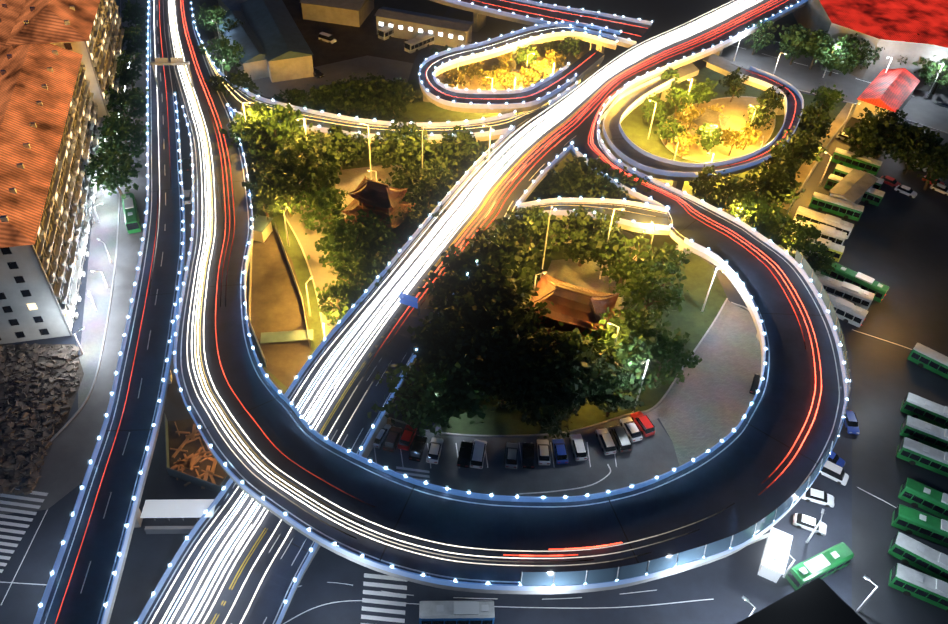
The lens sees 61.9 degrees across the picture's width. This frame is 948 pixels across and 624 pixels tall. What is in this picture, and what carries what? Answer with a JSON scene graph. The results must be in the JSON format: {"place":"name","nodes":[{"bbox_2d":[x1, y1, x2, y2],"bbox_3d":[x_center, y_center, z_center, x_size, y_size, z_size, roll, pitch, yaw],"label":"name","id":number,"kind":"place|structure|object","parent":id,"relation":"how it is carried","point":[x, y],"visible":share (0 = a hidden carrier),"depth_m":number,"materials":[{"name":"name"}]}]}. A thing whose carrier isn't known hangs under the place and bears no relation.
{"place":"outdoors","nodes":[
{"label":"outdoors","id":0,"kind":"place"},
{"bbox_2d":[0,343,83,494],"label":"rubble lot","id":1,"kind":"structure","parent":0,"point":[72,396],"depth_m":127.02,"materials":[{"name":"stone"}]},
{"bbox_2d":[0,0,147,513],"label":"sidewalk","id":2,"kind":"structure","parent":0,"point":[66,460],"depth_m":128.82,"materials":[{"name":"grey concrete"}]},
{"bbox_2d":[50,0,120,441],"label":"street kerb","id":3,"kind":"structure","parent":2,"relation":"on","point":[82,405],"depth_m":137.42,"materials":[{"name":"concrete"}]},
{"bbox_2d":[121,193,140,233],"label":"bus","id":4,"kind":"object","parent":2,"relation":"on","point":[131,215],"depth_m":156.43,"materials":[{"name":"green metal"}]},
{"bbox_2d":[78,0,119,408],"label":"street pavement","id":5,"kind":"structure","parent":0,"point":[104,229],"depth_m":146.09,"materials":[{"name":"grey concrete"}]},
{"bbox_2d":[84,0,150,198],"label":"street trees","id":6,"kind":"object","parent":5,"relation":"on","point":[107,158],"visible":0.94,"depth_m":170.05,"materials":[{"name":"green plant"}]},
{"bbox_2d":[249,228,311,387],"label":"yard soil","id":7,"kind":"structure","parent":0,"point":[276,304],"depth_m":143.26,"materials":[{"name":"brown soil"}]},
{"bbox_2d":[253,214,272,242],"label":"building","id":8,"kind":"structure","parent":7,"relation":"on","point":[263,230],"depth_m":155.93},
{"bbox_2d":[248,223,312,366],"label":"low wall","id":9,"kind":"structure","parent":7,"relation":"on","point":[285,336],"depth_m":136.95,"materials":[{"name":"beige concrete"}]},
{"bbox_2d":[275,192,345,336],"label":"ground","id":10,"kind":"structure","parent":0,"point":[321,275],"depth_m":154.28,"materials":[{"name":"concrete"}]},
{"bbox_2d":[235,55,412,100],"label":"yard pavement","id":11,"kind":"structure","parent":0,"point":[363,66],"depth_m":208.47,"materials":[{"name":"concrete"}]},
{"bbox_2d":[200,0,448,97],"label":"yard soil","id":12,"kind":"structure","parent":0,"point":[362,40],"depth_m":223.80,"materials":[{"name":"brown soil"}]},
{"bbox_2d":[218,9,268,79],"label":"blue shed","id":13,"kind":"structure","parent":12,"relation":"on","point":[253,62],"depth_m":204.31,"materials":[{"name":"blue metal"}]},
{"bbox_2d":[240,0,313,82],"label":"blue shed","id":14,"kind":"structure","parent":12,"relation":"on","point":[281,40],"depth_m":205.38,"materials":[{"name":"blue metal"}]},
{"bbox_2d":[299,0,373,26],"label":"site hall","id":15,"kind":"structure","parent":12,"relation":"on","point":[355,13],"depth_m":227.83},
{"bbox_2d":[404,33,433,52],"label":"bus","id":16,"kind":"object","parent":12,"relation":"on","point":[419,42],"visible":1,"depth_m":218.36,"materials":[{"name":"white metal"}]},
{"bbox_2d":[374,7,473,47],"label":"site barracks","id":17,"kind":"structure","parent":12,"relation":"on","point":[449,32],"depth_m":221.28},
{"bbox_2d":[240,129,497,391],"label":"park ground","id":18,"kind":"structure","parent":0,"point":[295,254],"depth_m":155.17,"materials":[{"name":"green plant"}]},
{"bbox_2d":[218,97,491,326],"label":"park trees","id":19,"kind":"object","parent":18,"relation":"on","point":[292,163],"visible":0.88,"depth_m":157.38,"materials":[{"name":"green plant"}]},
{"bbox_2d":[341,176,421,261],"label":"pavilion","id":20,"kind":"structure","parent":18,"relation":"on","point":[376,197],"depth_m":149.71,"materials":[{"name":"red tile"}]},
{"bbox_2d":[335,164,420,217],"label":"pagoda court pavement","id":21,"kind":"structure","parent":0,"point":[351,180],"depth_m":174.26,"materials":[{"name":"beige stone"}]},
{"bbox_2d":[330,79,524,121],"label":"park ground","id":22,"kind":"structure","parent":0,"point":[421,110],"depth_m":195.45,"materials":[{"name":"green plant"}]},
{"bbox_2d":[0,0,943,623],"bbox_3d":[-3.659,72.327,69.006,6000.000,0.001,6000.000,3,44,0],"label":"ground","id":23,"kind":"structure","parent":0,"point":[722,588],"depth_m":107.92,"materials":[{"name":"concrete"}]},
{"bbox_2d":[0,0,25,47],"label":"roof","id":24,"kind":"structure","parent":23,"relation":"on","point":[10,10],"depth_m":184.49,"materials":[{"name":"orange tile"}]},
{"bbox_2d":[0,43,107,343],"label":"apartment block","id":25,"kind":"structure","parent":23,"relation":"on","point":[50,121],"depth_m":138.29,"materials":[{"name":"orange tile"}]},
{"bbox_2d":[6,0,130,140],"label":"apartment block","id":26,"kind":"structure","parent":23,"relation":"on","point":[92,32],"depth_m":169.33,"materials":[{"name":"orange tile"}]},
{"bbox_2d":[134,266,184,527],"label":"road piers","id":27,"kind":"structure","parent":23,"relation":"on","point":[138,522],"depth_m":110.25,"materials":[{"name":"concrete"}]},
{"bbox_2d":[40,0,185,623],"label":"road deck","id":28,"kind":"structure","parent":27,"relation":"on","point":[100,544],"depth_m":117.29,"materials":[{"name":"asphalt"}]},
{"bbox_2d":[33,0,184,623],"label":"road parapet","id":29,"kind":"structure","parent":28,"relation":"on","point":[47,591],"depth_m":112.73,"materials":[{"name":"grey concrete"}]},
{"bbox_2d":[140,499,214,533],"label":"bus stop canopy","id":30,"kind":"object","parent":23,"relation":"on","point":[187,508],"visible":0.88,"depth_m":109.26,"materials":[{"name":"white metal"}]},
{"bbox_2d":[168,419,225,485],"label":"soil","id":31,"kind":"structure","parent":23,"relation":"on","point":[175,440],"depth_m":120.23,"materials":[{"name":"brown soil"}]},
{"bbox_2d":[164,413,228,492],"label":"site clutter","id":32,"kind":"object","parent":31,"relation":"on","point":[187,463],"visible":0.94,"depth_m":117.76,"materials":[{"name":"brown"}]},
{"bbox_2d":[150,58,419,314],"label":"road signs","id":33,"kind":"object","parent":23,"relation":"on","point":[409,300],"visible":0.85,"depth_m":177.17,"materials":[{"name":"blue metal"}]},
{"bbox_2d":[193,2,419,121],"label":"trees","id":34,"kind":"object","parent":23,"relation":"on","point":[323,98],"visible":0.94,"depth_m":187.68,"materials":[{"name":"green plant"}]},
{"bbox_2d":[419,600,494,623],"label":"bus","id":35,"kind":"object","parent":23,"relation":"on","point":[461,612],"visible":1,"depth_m":100.49,"materials":[{"name":"blue"}]},
{"bbox_2d":[141,0,806,623],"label":"highway deck","id":36,"kind":"structure","parent":23,"relation":"on","point":[271,592],"depth_m":127.43,"materials":[{"name":"concrete"}]},
{"bbox_2d":[210,55,653,623],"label":"trails","id":37,"kind":"object","parent":36,"relation":"on","point":[418,287],"visible":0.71,"depth_m":141.66,"materials":[{"name":"yellow paint"}]},
{"bbox_2d":[39,0,847,623],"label":"barrier leds","id":38,"kind":"object","parent":36,"relation":"on","point":[365,290],"visible":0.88,"depth_m":132.56,"materials":[{"name":"white"}]},
{"bbox_2d":[148,0,761,623],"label":"light trails","id":39,"kind":"object","parent":36,"relation":"on","point":[204,148],"visible":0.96,"depth_m":123.27,"materials":[{"name":"white"}]},
{"bbox_2d":[136,0,807,623],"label":"guardrail","id":40,"kind":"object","parent":36,"relation":"on","point":[292,386],"depth_m":132.39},
{"bbox_2d":[0,0,947,623],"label":"white markings","id":41,"kind":"object","parent":36,"relation":"on","point":[386,602],"visible":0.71,"depth_m":112.60,"materials":[{"name":"white paint"}]},
{"bbox_2d":[429,0,650,47],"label":"road deck","id":42,"kind":"structure","parent":36,"relation":"on","point":[635,30],"depth_m":221.40,"materials":[{"name":"concrete"}]},
{"bbox_2d":[442,0,651,44],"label":"road parapet","id":43,"kind":"structure","parent":42,"relation":"on","point":[522,17],"depth_m":220.69,"materials":[{"name":"white concrete"}]},
{"bbox_2d":[73,20,943,615],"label":"street lamps","id":44,"kind":"object","parent":23,"relation":"on","point":[543,260],"visible":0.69,"depth_m":149.07,"materials":[{"name":"white metal"}]},
{"bbox_2d":[423,45,604,114],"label":"ramp piers","id":45,"kind":"structure","parent":23,"relation":"on","point":[514,56],"depth_m":211.84,"materials":[{"name":"concrete"}]},
{"bbox_2d":[419,25,619,112],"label":"ramp deck","id":46,"kind":"structure","parent":45,"relation":"on","point":[582,70],"depth_m":196.19,"materials":[{"name":"concrete"}]},
{"bbox_2d":[419,22,620,108],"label":"ramp parapet","id":47,"kind":"structure","parent":46,"relation":"on","point":[513,91],"depth_m":197.86,"materials":[{"name":"white concrete"}]},
{"bbox_2d":[367,197,701,438],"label":"park trees","id":48,"kind":"object","parent":23,"relation":"on","point":[465,339],"visible":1,"depth_m":125.38,"materials":[{"name":"green plant"}]},
{"bbox_2d":[533,155,655,200],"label":"trees","id":49,"kind":"object","parent":23,"relation":"on","point":[570,181],"visible":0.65,"depth_m":161.86,"materials":[{"name":"green plant"}]},
{"bbox_2d":[586,104,759,341],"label":"loop ramp piers","id":50,"kind":"structure","parent":23,"relation":"on","point":[680,248],"depth_m":157.15,"materials":[{"name":"concrete"}]},
{"bbox_2d":[165,0,843,593],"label":"elevated road","id":51,"kind":"structure","parent":50,"relation":"on","point":[741,468],"depth_m":113.04,"materials":[{"name":"grey asphalt"}]},
{"bbox_2d":[191,3,548,143],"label":"ramp deck","id":52,"kind":"structure","parent":51,"relation":"on","point":[234,103],"depth_m":176.08,"materials":[{"name":"concrete"}]},
{"bbox_2d":[191,4,514,139],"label":"ramp parapet","id":53,"kind":"structure","parent":52,"relation":"on","point":[418,124],"depth_m":175.56,"materials":[{"name":"white concrete"}]},
{"bbox_2d":[171,0,665,529],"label":"light trails","id":54,"kind":"object","parent":51,"relation":"on","point":[205,274],"visible":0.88,"depth_m":134.87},
{"bbox_2d":[55,0,821,623],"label":"light trails","id":55,"kind":"object","parent":51,"relation":"on","point":[463,248],"visible":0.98,"depth_m":148.22,"materials":[{"name":"red"}]},
{"bbox_2d":[173,82,847,590],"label":"guardrail","id":56,"kind":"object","parent":51,"relation":"on","point":[535,498],"depth_m":111.80,"materials":[{"name":"white metal"}]},
{"bbox_2d":[520,250,850,585],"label":"noise barrier","id":57,"kind":"object","parent":56,"relation":"on","point":[601,575],"visible":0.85,"depth_m":100.06,"materials":[{"name":"clear glass"}]},
{"bbox_2d":[517,202,668,234],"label":"ramp deck","id":58,"kind":"structure","parent":51,"relation":"on","point":[645,218],"depth_m":155.47,"materials":[{"name":"concrete"}]},
{"bbox_2d":[515,198,670,230],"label":"ramp parapet","id":59,"kind":"structure","parent":58,"relation":"on","point":[621,221],"depth_m":156.01,"materials":[{"name":"white concrete"}]},
{"bbox_2d":[639,62,790,158],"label":"park trees","id":60,"kind":"object","parent":23,"relation":"on","point":[681,97],"visible":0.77,"depth_m":192.39,"materials":[{"name":"green plant"}]},
{"bbox_2d":[660,88,784,190],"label":"ramp piers","id":61,"kind":"structure","parent":23,"relation":"on","point":[680,184],"depth_m":201.85,"materials":[{"name":"concrete"}]},
{"bbox_2d":[602,54,801,180],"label":"ramp deck","id":62,"kind":"structure","parent":61,"relation":"on","point":[720,65],"depth_m":187.89,"materials":[{"name":"concrete"}]},
{"bbox_2d":[603,66,803,176],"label":"ramp parapet","id":63,"kind":"structure","parent":62,"relation":"on","point":[619,153],"depth_m":176.35,"materials":[{"name":"white concrete"}]},
{"bbox_2d":[757,527,792,582],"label":"kiosk container","id":64,"kind":"object","parent":23,"relation":"on","point":[773,563],"visible":0.95,"depth_m":108.66,"materials":[{"name":"white metal"}]},
{"bbox_2d":[737,577,866,623],"bbox_3d":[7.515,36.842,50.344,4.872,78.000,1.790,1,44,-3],"label":"building roof","id":65,"kind":"structure","parent":23,"relation":"on","point":[819,600],"depth_m":23.33,"materials":[{"name":"black"}]},
{"bbox_2d":[793,513,826,535],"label":"car","id":66,"kind":"object","parent":23,"relation":"on","point":[806,522],"visible":0.92,"depth_m":114.39,"materials":[{"name":"white paint"}]},
{"bbox_2d":[802,487,834,506],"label":"car","id":67,"kind":"object","parent":23,"relation":"on","point":[811,494],"visible":0.83,"depth_m":117.73,"materials":[{"name":"white paint"}]},
{"bbox_2d":[785,542,853,589],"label":"bus","id":68,"kind":"object","parent":23,"relation":"on","point":[829,561],"visible":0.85,"depth_m":107.66,"materials":[{"name":"green metal"}]},
{"bbox_2d":[819,460,848,485],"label":"car","id":69,"kind":"object","parent":23,"relation":"on","point":[835,472],"visible":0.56,"depth_m":120.72,"materials":[{"name":"white paint"}]},
{"bbox_2d":[743,19,947,189],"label":"street trees","id":70,"kind":"object","parent":23,"relation":"on","point":[903,144],"visible":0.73,"depth_m":185.05,"materials":[{"name":"green plant"}]},
{"bbox_2d":[436,43,595,89],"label":"park ground","id":71,"kind":"structure","parent":0,"point":[488,64],"depth_m":214.26,"materials":[{"name":"green plant"}]},
{"bbox_2d":[430,36,589,89],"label":"park trees","id":72,"kind":"object","parent":71,"relation":"on","point":[521,58],"visible":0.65,"depth_m":206.16,"materials":[{"name":"green plant"}]},
{"bbox_2d":[367,416,678,496],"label":"parking lot pavement","id":73,"kind":"structure","parent":0,"point":[648,458],"depth_m":120.66,"materials":[{"name":"grey asphalt"}]},
{"bbox_2d":[470,440,486,468],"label":"parked car","id":74,"kind":"object","parent":73,"relation":"on","point":[478,454],"visible":1,"depth_m":119.67,"materials":[{"name":"white paint"}]},
{"bbox_2d":[595,428,615,454],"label":"parked car","id":75,"kind":"object","parent":73,"relation":"on","point":[606,440],"visible":1,"depth_m":122.95,"materials":[{"name":"white paint"}]},
{"bbox_2d":[609,425,631,452],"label":"parked car","id":76,"kind":"object","parent":73,"relation":"on","point":[621,439],"visible":0.94,"depth_m":123.26,"materials":[{"name":"grey paint"}]},
{"bbox_2d":[630,411,654,436],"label":"parked car","id":77,"kind":"object","parent":73,"relation":"on","point":[645,425],"visible":0.98,"depth_m":125.92,"materials":[{"name":"red paint"}]},
{"bbox_2d":[425,220,726,434],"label":"grass","id":78,"kind":"structure","parent":0,"point":[693,320],"depth_m":143.79,"materials":[{"name":"green plant"}]},
{"bbox_2d":[387,298,727,436],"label":"parking kerb","id":79,"kind":"object","parent":78,"relation":"on","point":[653,407],"visible":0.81,"depth_m":126.60,"materials":[{"name":"concrete"}]},
{"bbox_2d":[524,271,622,378],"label":"pavilion","id":80,"kind":"structure","parent":78,"relation":"on","point":[575,307],"depth_m":130.87,"materials":[{"name":"brown tile"}]},
{"bbox_2d":[626,300,732,421],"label":"curb","id":81,"kind":"structure","parent":78,"relation":"on","point":[661,408],"depth_m":136.62,"materials":[{"name":"grey concrete"}]},
{"bbox_2d":[546,257,619,293],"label":"pagoda court pavement","id":82,"kind":"structure","parent":0,"point":[584,275],"depth_m":153.59,"materials":[{"name":"beige stone"}]},
{"bbox_2d":[621,67,783,162],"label":"park ground","id":83,"kind":"structure","parent":0,"point":[635,128],"depth_m":198.03,"materials":[{"name":"green plant"}]},
{"bbox_2d":[659,304,760,465],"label":"pavement","id":84,"kind":"structure","parent":0,"point":[706,410],"depth_m":133.27,"materials":[{"name":"grey concrete"}]},
{"bbox_2d":[663,97,773,160],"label":"park plaza pavement","id":85,"kind":"structure","parent":0,"point":[736,109],"depth_m":196.84,"materials":[{"name":"beige stone"}]},
{"bbox_2d":[687,107,730,145],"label":"park pavilion","id":86,"kind":"object","parent":85,"relation":"on","point":[709,116],"visible":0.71,"depth_m":189.37,"materials":[{"name":"tile"}]},
{"bbox_2d":[670,93,845,244],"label":"verge ground","id":87,"kind":"structure","parent":0,"point":[808,100],"depth_m":182.86,"materials":[{"name":"green plant"}]},
{"bbox_2d":[689,79,846,273],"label":"trees","id":88,"kind":"object","parent":87,"relation":"on","point":[767,221],"visible":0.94,"depth_m":164.24,"materials":[{"name":"green plant"}]},
{"bbox_2d":[721,0,798,43],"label":"ground","id":89,"kind":"structure","parent":0,"point":[790,19],"depth_m":243.55,"materials":[{"name":"concrete"}]},
{"bbox_2d":[792,0,947,94],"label":"red roof hall","id":90,"kind":"structure","parent":89,"relation":"on","point":[893,28],"depth_m":218.09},
{"bbox_2d":[777,102,855,209],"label":"depot walk pavement","id":91,"kind":"structure","parent":0,"point":[804,170],"depth_m":194.82,"materials":[{"name":"beige concrete"}]},
{"bbox_2d":[702,38,947,131],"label":"street asphalt","id":92,"kind":"structure","parent":0,"point":[920,107],"depth_m":218.18,"materials":[{"name":"grey asphalt"}]},
{"bbox_2d":[852,68,919,123],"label":"red roof","id":93,"kind":"structure","parent":92,"relation":"on","point":[891,90],"depth_m":202.27,"materials":[{"name":"red metal"}]},
{"bbox_2d":[790,117,947,623],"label":"parking lot","id":94,"kind":"structure","parent":0,"point":[895,242],"depth_m":142.58,"materials":[{"name":"grey asphalt"}]},
{"bbox_2d":[793,217,846,244],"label":"bus","id":95,"kind":"object","parent":94,"relation":"on","point":[833,235],"visible":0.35,"depth_m":162.48,"materials":[{"name":"white metal"}]},
{"bbox_2d":[794,206,853,238],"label":"bus","id":96,"kind":"object","parent":94,"relation":"on","point":[837,223],"visible":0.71,"depth_m":165.70,"materials":[{"name":"white metal"}]},
{"bbox_2d":[809,192,863,220],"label":"bus","id":97,"kind":"object","parent":94,"relation":"on","point":[844,208],"visible":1,"depth_m":170.52,"materials":[{"name":"green metal"}]},
{"bbox_2d":[815,272,874,309],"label":"bus","id":98,"kind":"object","parent":94,"relation":"on","point":[858,296],"visible":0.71,"depth_m":149.71,"materials":[{"name":"white metal"}]},
{"bbox_2d":[826,292,868,327],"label":"bus","id":99,"kind":"object","parent":94,"relation":"on","point":[846,311],"visible":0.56,"depth_m":145.96,"materials":[{"name":"white metal"}]},
{"bbox_2d":[829,169,877,203],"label":"depot shed","id":100,"kind":"structure","parent":94,"relation":"on","point":[854,185],"depth_m":173.86,"materials":[{"name":"beige metal"}]},
{"bbox_2d":[824,174,884,205],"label":"bus","id":101,"kind":"object","parent":94,"relation":"on","point":[872,196],"visible":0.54,"depth_m":174.53,"materials":[{"name":"metal"}]},
{"bbox_2d":[823,262,888,302],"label":"bus","id":102,"kind":"object","parent":94,"relation":"on","point":[879,290],"visible":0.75,"depth_m":151.96,"materials":[{"name":"green metal"}]},
{"bbox_2d":[831,148,881,174],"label":"bus","id":103,"kind":"object","parent":94,"relation":"on","point":[870,165],"visible":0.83,"depth_m":184.20,"materials":[{"name":"green metal"}]},
{"bbox_2d":[888,563,947,612],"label":"bus","id":104,"kind":"object","parent":94,"relation":"on","point":[906,580],"visible":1,"depth_m":106.65,"materials":[{"name":"green metal"}]},
{"bbox_2d":[888,532,947,582],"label":"bus","id":105,"kind":"object","parent":94,"relation":"on","point":[905,549],"visible":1,"depth_m":109.92,"materials":[{"name":"green metal"}]},
{"bbox_2d":[891,504,947,546],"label":"bus","id":106,"kind":"object","parent":94,"relation":"on","point":[907,520],"visible":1,"depth_m":113.64,"materials":[{"name":"green metal"}]},
{"bbox_2d":[896,437,947,476],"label":"bus","id":107,"kind":"object","parent":94,"relation":"on","point":[912,452],"visible":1,"depth_m":122.66,"materials":[{"name":"green metal"}]},
{"bbox_2d":[898,477,947,520],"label":"bus","id":108,"kind":"object","parent":94,"relation":"on","point":[913,493],"visible":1,"depth_m":117.04,"materials":[{"name":"green metal"}]},
{"bbox_2d":[899,416,947,451],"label":"bus","id":109,"kind":"object","parent":94,"relation":"on","point":[925,433],"visible":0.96,"depth_m":125.93,"materials":[{"name":"green metal"}]},
{"bbox_2d":[900,392,947,428],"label":"bus","id":110,"kind":"object","parent":94,"relation":"on","point":[923,409],"visible":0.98,"depth_m":129.49,"materials":[{"name":"green metal"}]},
{"bbox_2d":[907,343,947,378],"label":"bus","id":111,"kind":"object","parent":94,"relation":"on","point":[922,356],"visible":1,"depth_m":138.08,"materials":[{"name":"green metal"}]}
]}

